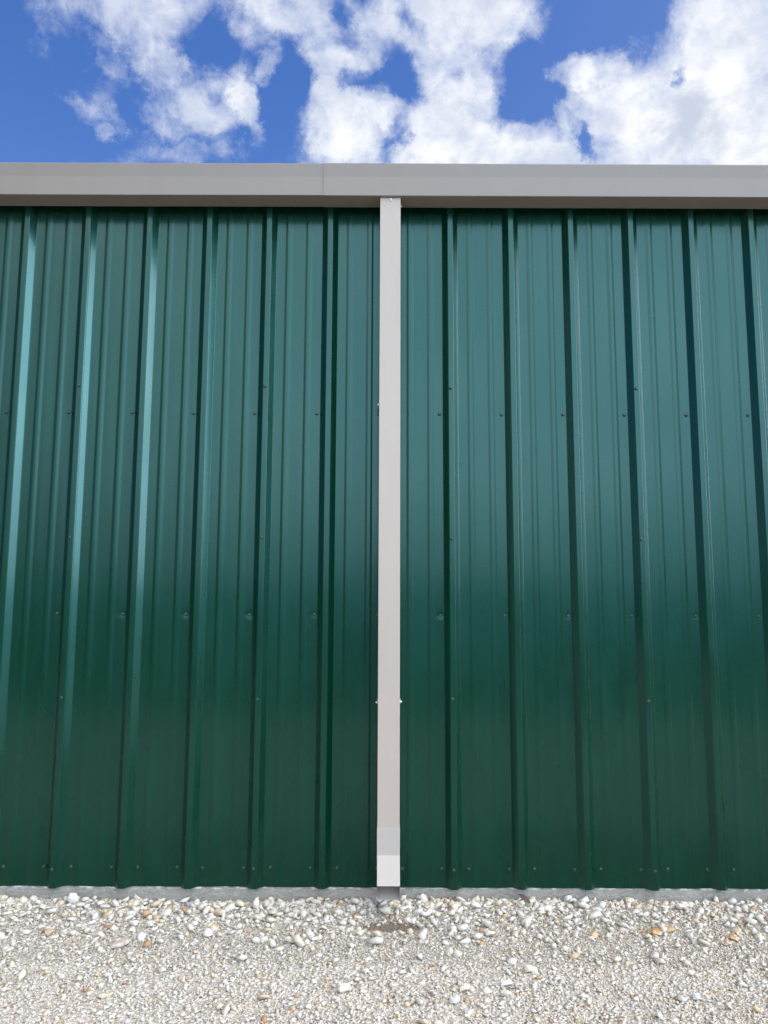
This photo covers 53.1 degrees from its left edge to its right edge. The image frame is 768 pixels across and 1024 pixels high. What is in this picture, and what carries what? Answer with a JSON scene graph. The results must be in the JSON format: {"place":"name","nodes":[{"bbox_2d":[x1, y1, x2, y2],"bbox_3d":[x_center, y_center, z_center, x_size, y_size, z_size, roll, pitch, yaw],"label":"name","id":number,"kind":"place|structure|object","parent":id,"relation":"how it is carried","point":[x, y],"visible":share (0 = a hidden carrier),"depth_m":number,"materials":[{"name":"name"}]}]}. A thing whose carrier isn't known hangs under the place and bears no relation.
{"place":"outdoors","nodes":[
{"label":"outdoors","id":0,"kind":"place"},
{"bbox_2d":[0,893,767,1023],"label":"gravel","id":1,"kind":"structure","parent":0,"point":[307,910],"depth_m":2.98,"materials":[{"name":"grey gravel"}]},
{"bbox_2d":[45,928,53,935],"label":"stone","id":2,"kind":"object","parent":1,"relation":"on","point":[48,931],"visible":1,"depth_m":3.12,"materials":[{"name":"beige stone"}]},
{"bbox_2d":[67,893,77,903],"bbox_3d":[-1.399,1.737,3.459,0.044,0.045,0.033,6,-13,1],"label":"stone","id":3,"kind":"object","parent":1,"relation":"on","point":[72,898],"visible":1,"depth_m":3.45,"materials":[{"name":"white stone"}]},
{"bbox_2d":[110,938,130,948],"bbox_3d":[-1.033,1.692,3.005,0.078,0.024,0.136,-7,-15,-13],"label":"stone","id":4,"kind":"object","parent":1,"relation":"on","point":[121,942],"visible":1,"depth_m":3.02,"materials":[{"name":"white stone"}]},
{"bbox_2d":[459,983,470,990],"bbox_3d":[0.284,1.672,2.704,0.055,0.020,0.027,5,-3,-10],"label":"stone","id":5,"kind":"object","parent":1,"relation":"on","point":[464,987],"visible":1,"depth_m":2.70,"materials":[{"name":"white stone"}]},
{"bbox_2d":[483,930,498,935],"bbox_3d":[0.438,1.713,3.141,0.095,0.036,0.043,5,-17,1],"label":"stone","id":6,"kind":"object","parent":1,"relation":"on","point":[489,933],"visible":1,"depth_m":3.13,"materials":[{"name":"white stone"}]},
{"bbox_2d":[500,989,511,995],"bbox_3d":[0.422,1.674,2.673,0.044,0.021,0.029,-1,-7,7],"label":"stone","id":7,"kind":"object","parent":1,"relation":"on","point":[504,992],"visible":1,"depth_m":2.66,"materials":[{"name":"white stone"}]},
{"bbox_2d":[518,894,530,902],"bbox_3d":[0.630,1.732,3.447,0.062,0.015,0.022,28,41,25],"label":"leaf","id":8,"kind":"object","parent":1,"relation":"on","point":[524,897],"visible":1,"depth_m":3.45,"materials":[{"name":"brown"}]},
{"bbox_2d":[564,894,572,901],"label":"stone","id":9,"kind":"object","parent":1,"relation":"on","point":[567,898],"visible":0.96,"depth_m":3.48,"materials":[{"name":"white stone"}]},
{"bbox_2d":[590,930,597,938],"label":"stone","id":10,"kind":"object","parent":1,"relation":"on","point":[594,934],"visible":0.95,"depth_m":3.12,"materials":[{"name":"beige stone"}]},
{"bbox_2d":[625,897,633,903],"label":"stone","id":11,"kind":"object","parent":1,"relation":"on","point":[629,899],"visible":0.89,"depth_m":3.48,"materials":[{"name":"white stone"}]},
{"bbox_2d":[650,928,661,934],"bbox_3d":[1.103,1.729,3.164,0.082,0.022,0.044,-7,3,-11],"label":"stone","id":12,"kind":"object","parent":1,"relation":"on","point":[655,931],"visible":1,"depth_m":3.16,"materials":[{"name":"stone"}]},
{"bbox_2d":[665,926,674,931],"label":"stone","id":13,"kind":"object","parent":1,"relation":"on","point":[670,929],"visible":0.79,"depth_m":3.19,"materials":[{"name":"beige stone"}]},
{"bbox_2d":[692,991,704,999],"bbox_3d":[1.093,1.667,2.660,0.061,0.026,0.031,-6,-5,-1],"label":"stone","id":14,"kind":"object","parent":1,"relation":"on","point":[696,996],"visible":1,"depth_m":2.65,"materials":[{"name":"white stone"}]},
{"bbox_2d":[720,939,731,945],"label":"stone","id":15,"kind":"object","parent":1,"relation":"on","point":[725,942],"visible":1,"depth_m":3.06,"materials":[{"name":"beige stone"}]},
{"bbox_2d":[729,934,738,940],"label":"stone","id":16,"kind":"object","parent":1,"relation":"on","point":[733,937],"visible":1,"depth_m":3.11,"materials":[{"name":"stone"}]},
{"bbox_2d":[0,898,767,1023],"bbox_3d":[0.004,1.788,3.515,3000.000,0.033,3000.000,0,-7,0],"label":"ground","id":17,"kind":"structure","parent":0,"point":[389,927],"depth_m":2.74,"materials":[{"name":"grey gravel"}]},
{"bbox_2d":[335,983,349,992],"bbox_3d":[-0.148,1.661,2.685,0.058,0.027,0.038,6,-9,-38],"label":"stone","id":18,"kind":"object","parent":17,"relation":"on","point":[342,987],"visible":1,"depth_m":2.68,"materials":[{"name":"white stone"}]},
{"bbox_2d":[0,206,767,902],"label":"metal building","id":19,"kind":"structure","parent":17,"relation":"on","point":[188,526],"depth_m":3.71,"materials":[{"name":"green paint"}]},
{"bbox_2d":[0,162,767,208],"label":"rain gutter","id":20,"kind":"object","parent":19,"relation":"attached to","point":[647,186],"visible":1,"depth_m":3.79,"materials":[{"name":"metal"}]},
{"bbox_2d":[376,198,401,899],"bbox_3d":[0.025,0.067,3.587,0.122,3.267,0.221,0,-7,0],"label":"downspout","id":21,"kind":"object","parent":19,"relation":"attached to","point":[389,701],"visible":1,"depth_m":3.58,"materials":[{"name":"white paint"}]},
{"bbox_2d":[450,996,459,1003],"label":"stone","id":22,"kind":"object","parent":17,"relation":"on","point":[454,999],"visible":1,"depth_m":2.61,"materials":[{"name":"white stone"}]},
{"bbox_2d":[500,980,512,985],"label":"stone","id":23,"kind":"object","parent":17,"relation":"on","point":[506,982],"visible":1,"depth_m":2.74,"materials":[{"name":"white stone"}]},
{"bbox_2d":[0,0,767,164],"label":"sky","id":24,"kind":"structure","parent":0,"point":[82,81],"materials":[{"name":"blue"}]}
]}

